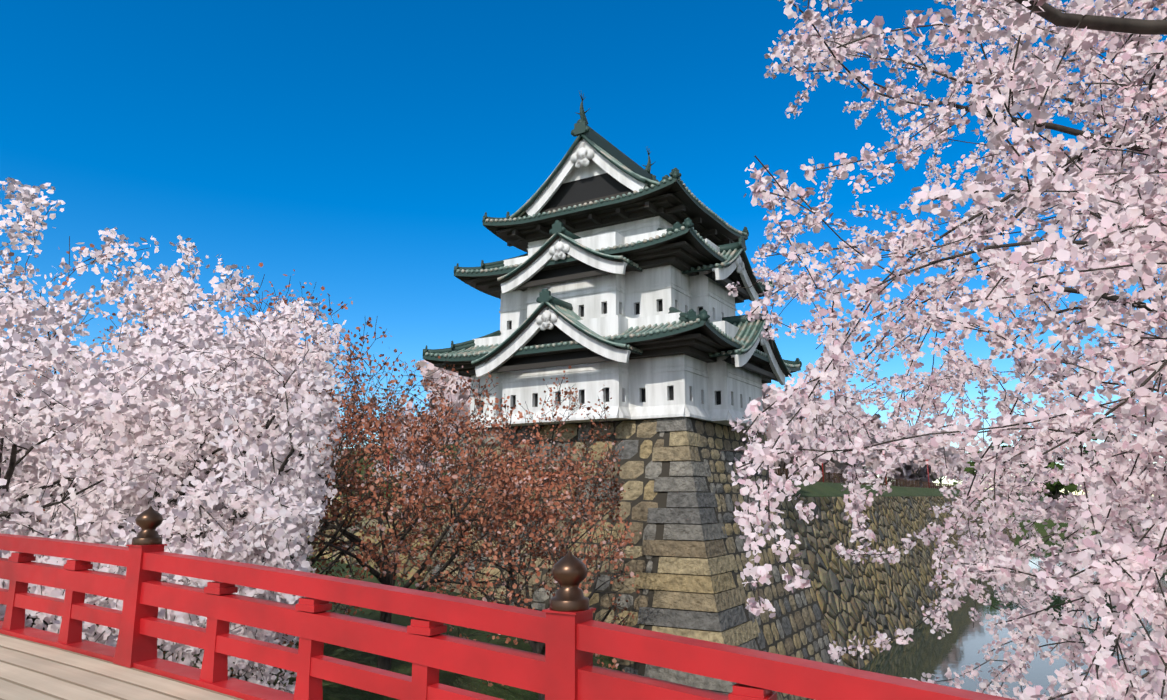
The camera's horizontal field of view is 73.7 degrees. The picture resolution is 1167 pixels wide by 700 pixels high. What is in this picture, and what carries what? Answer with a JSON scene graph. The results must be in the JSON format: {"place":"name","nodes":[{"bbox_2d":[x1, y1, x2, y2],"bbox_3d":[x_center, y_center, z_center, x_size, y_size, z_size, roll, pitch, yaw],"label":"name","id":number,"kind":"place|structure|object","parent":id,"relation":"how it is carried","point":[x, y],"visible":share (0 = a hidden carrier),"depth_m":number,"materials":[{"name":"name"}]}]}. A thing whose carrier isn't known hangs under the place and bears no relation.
{"place":"outdoors","nodes":[
{"label":"outdoors","id":0,"kind":"place"},
{"bbox_2d":[0,0,1166,496],"label":"sky","id":1,"kind":"structure","parent":0,"point":[362,149],"materials":[{"name":"blue"}]},
{"bbox_2d":[2,444,1166,699],"bbox_3d":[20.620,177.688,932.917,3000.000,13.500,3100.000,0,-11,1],"label":"terrain","id":2,"kind":"structure","parent":0,"point":[332,690],"depth_m":27.93,"materials":[{"name":"green plant"}]},
{"bbox_2d":[0,177,349,693],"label":"cherry tree","id":3,"kind":"object","parent":2,"relation":"on","point":[162,412],"visible":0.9,"depth_m":12.85,"materials":[{"name":"pink plant"}]},
{"bbox_2d":[0,236,454,681],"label":"red brown tree","id":4,"kind":"object","parent":2,"relation":"on","point":[358,419],"visible":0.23,"depth_m":21.18,"materials":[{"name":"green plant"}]},
{"bbox_2d":[39,267,493,564],"bbox_3d":[-10.856,3.522,26.000,14.245,12.303,14.397,-8,-13,36],"label":"red brown tree","id":5,"kind":"object","parent":2,"relation":"on","point":[337,515],"visible":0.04,"depth_m":25.15,"materials":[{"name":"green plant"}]},
{"bbox_2d":[107,342,592,684],"bbox_3d":[-7.079,4.567,23.363,13.629,11.030,13.927,-7,-13,34],"label":"tree","id":6,"kind":"object","parent":2,"relation":"on","point":[383,662],"visible":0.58,"depth_m":22.28,"materials":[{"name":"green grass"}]},
{"bbox_2d":[370,397,459,479],"bbox_3d":[-9.326,7.161,58.103,13.451,8.667,10.732,3,-11,-16],"label":"cherry tree","id":7,"kind":"object","parent":2,"relation":"on","point":[410,403],"visible":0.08,"depth_m":55.19,"materials":[{"name":"pink plant"}]},
{"bbox_2d":[373,373,470,496],"bbox_3d":[-6.219,4.669,47.696,9.432,11.377,13.075,-9,-14,41],"label":"cherry tree","id":8,"kind":"object","parent":2,"relation":"on","point":[457,396],"visible":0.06,"depth_m":46.74,"materials":[{"name":"pink plant"}]},
{"bbox_2d":[415,359,463,426],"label":"cherry tree","id":9,"kind":"object","parent":2,"relation":"on","point":[426,368],"visible":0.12,"depth_m":66.77,"materials":[{"name":"pink plant"}]},
{"bbox_2d":[0,506,1014,699],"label":"red bridge","id":10,"kind":"structure","parent":2,"relation":"on","point":[67,662],"depth_m":5.53,"materials":[{"name":"paint"}]},
{"bbox_2d":[381,365,640,699],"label":"red brown tree","id":11,"kind":"object","parent":2,"relation":"on","point":[544,487],"visible":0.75,"depth_m":24.09,"materials":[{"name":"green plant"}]},
{"bbox_2d":[333,415,966,496],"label":"fence and lamps","id":12,"kind":"object","parent":2,"relation":"on","point":[826,475],"visible":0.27,"depth_m":71.51,"materials":[{"name":"brown wood"}]},
{"bbox_2d":[307,417,1013,699],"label":"stone walls","id":13,"kind":"structure","parent":2,"relation":"on","point":[687,565],"depth_m":33.56,"materials":[{"name":"brown"}]},
{"bbox_2d":[422,92,801,432],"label":"castle keep","id":14,"kind":"structure","parent":13,"relation":"on","point":[619,276],"depth_m":35.73,"materials":[{"name":"paint"}]},
{"bbox_2d":[767,438,812,474],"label":"cherry tree","id":15,"kind":"object","parent":2,"relation":"on","point":[779,465],"depth_m":79.13,"materials":[{"name":"pink plant"}]},
{"bbox_2d":[762,384,819,463],"bbox_3d":[10.960,5.403,59.882,13.289,10.571,11.272,0,-11,1],"label":"cherry tree","id":16,"kind":"object","parent":2,"relation":"on","point":[766,389],"visible":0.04,"depth_m":58.41,"materials":[{"name":"pink plant"}]},
{"bbox_2d":[763,383,859,467],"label":"cherry tree","id":17,"kind":"object","parent":2,"relation":"on","point":[804,424],"visible":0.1,"depth_m":69.00,"materials":[{"name":"pink plant"}]},
{"bbox_2d":[782,458,872,483],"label":"cherry tree","id":18,"kind":"object","parent":2,"relation":"on","point":[829,466],"visible":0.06,"depth_m":100.53,"materials":[{"name":"pink plant"}]},
{"bbox_2d":[775,400,880,481],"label":"cherry tree","id":19,"kind":"object","parent":2,"relation":"on","point":[838,464],"visible":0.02,"depth_m":82.76,"materials":[{"name":"pink plant"}]},
{"bbox_2d":[797,466,858,480],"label":"cherry tree","id":20,"kind":"object","parent":2,"relation":"on","point":[836,469],"depth_m":126.98,"materials":[{"name":"pink plant"}]},
{"bbox_2d":[866,469,895,480],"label":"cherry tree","id":21,"kind":"object","parent":2,"relation":"on","point":[875,474],"visible":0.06,"depth_m":203.48,"materials":[{"name":"pink plant"}]},
{"bbox_2d":[860,414,908,484],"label":"cherry tree","id":22,"kind":"object","parent":2,"relation":"on","point":[873,462],"visible":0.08,"depth_m":94.58,"materials":[{"name":"pink plant"}]},
{"bbox_2d":[864,422,924,486],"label":"cherry tree","id":23,"kind":"object","parent":2,"relation":"on","point":[908,471],"visible":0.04,"depth_m":113.72,"materials":[{"name":"pink plant"}]},
{"bbox_2d":[883,440,947,488],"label":"cherry tree","id":24,"kind":"object","parent":2,"relation":"on","point":[921,474],"visible":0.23,"depth_m":127.41,"materials":[{"name":"pink plant"}]},
{"bbox_2d":[894,447,962,483],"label":"cherry tree","id":25,"kind":"object","parent":2,"relation":"on","point":[951,459],"visible":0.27,"depth_m":146.99,"materials":[{"name":"pink plant"}]},
{"bbox_2d":[720,0,1166,699],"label":"cherry tree","id":26,"kind":"object","parent":2,"relation":"on","point":[1116,200],"visible":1,"depth_m":6.22,"materials":[{"name":"pink plant"}]},
{"bbox_2d":[929,444,971,486],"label":"cherry tree","id":27,"kind":"object","parent":2,"relation":"on","point":[960,463],"visible":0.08,"depth_m":166.06,"materials":[{"name":"pink plant"}]},
{"bbox_2d":[953,451,993,484],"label":"green tree","id":28,"kind":"object","parent":2,"relation":"on","point":[972,463],"visible":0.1,"depth_m":193.28,"materials":[{"name":"green plant"}]},
{"bbox_2d":[990,469,1040,509],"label":"cherry tree","id":29,"kind":"object","parent":2,"relation":"on","point":[999,493],"visible":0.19,"depth_m":178.29,"materials":[{"name":"pink plant"}]},
{"bbox_2d":[990,434,1049,495],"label":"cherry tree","id":30,"kind":"object","parent":2,"relation":"on","point":[1004,446],"visible":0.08,"depth_m":214.16,"materials":[{"name":"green plant"}]},
{"bbox_2d":[1024,462,1080,500],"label":"green tree","id":31,"kind":"object","parent":2,"relation":"on","point":[1054,489],"visible":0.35,"depth_m":178.44,"materials":[{"name":"green plant"}]},
{"bbox_2d":[1034,415,1102,508],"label":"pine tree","id":32,"kind":"object","parent":2,"relation":"on","point":[1086,451],"visible":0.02,"depth_m":193.65,"materials":[{"name":"green plant"}]},
{"bbox_2d":[1078,422,1136,467],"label":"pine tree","id":33,"kind":"object","parent":2,"relation":"on","point":[1084,447],"visible":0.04,"depth_m":201.89,"materials":[{"name":"green plant"}]},
{"bbox_2d":[1135,463,1163,509],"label":"cherry tree","id":34,"kind":"object","parent":2,"relation":"on","point":[1149,507],"visible":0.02,"depth_m":157.94,"materials":[{"name":"pink plant"}]},
{"bbox_2d":[861,536,1166,699],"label":"moat water","id":35,"kind":"structure","parent":0,"point":[956,649],"depth_m":44.78,"materials":[{"name":"grey liquid"}]}
]}

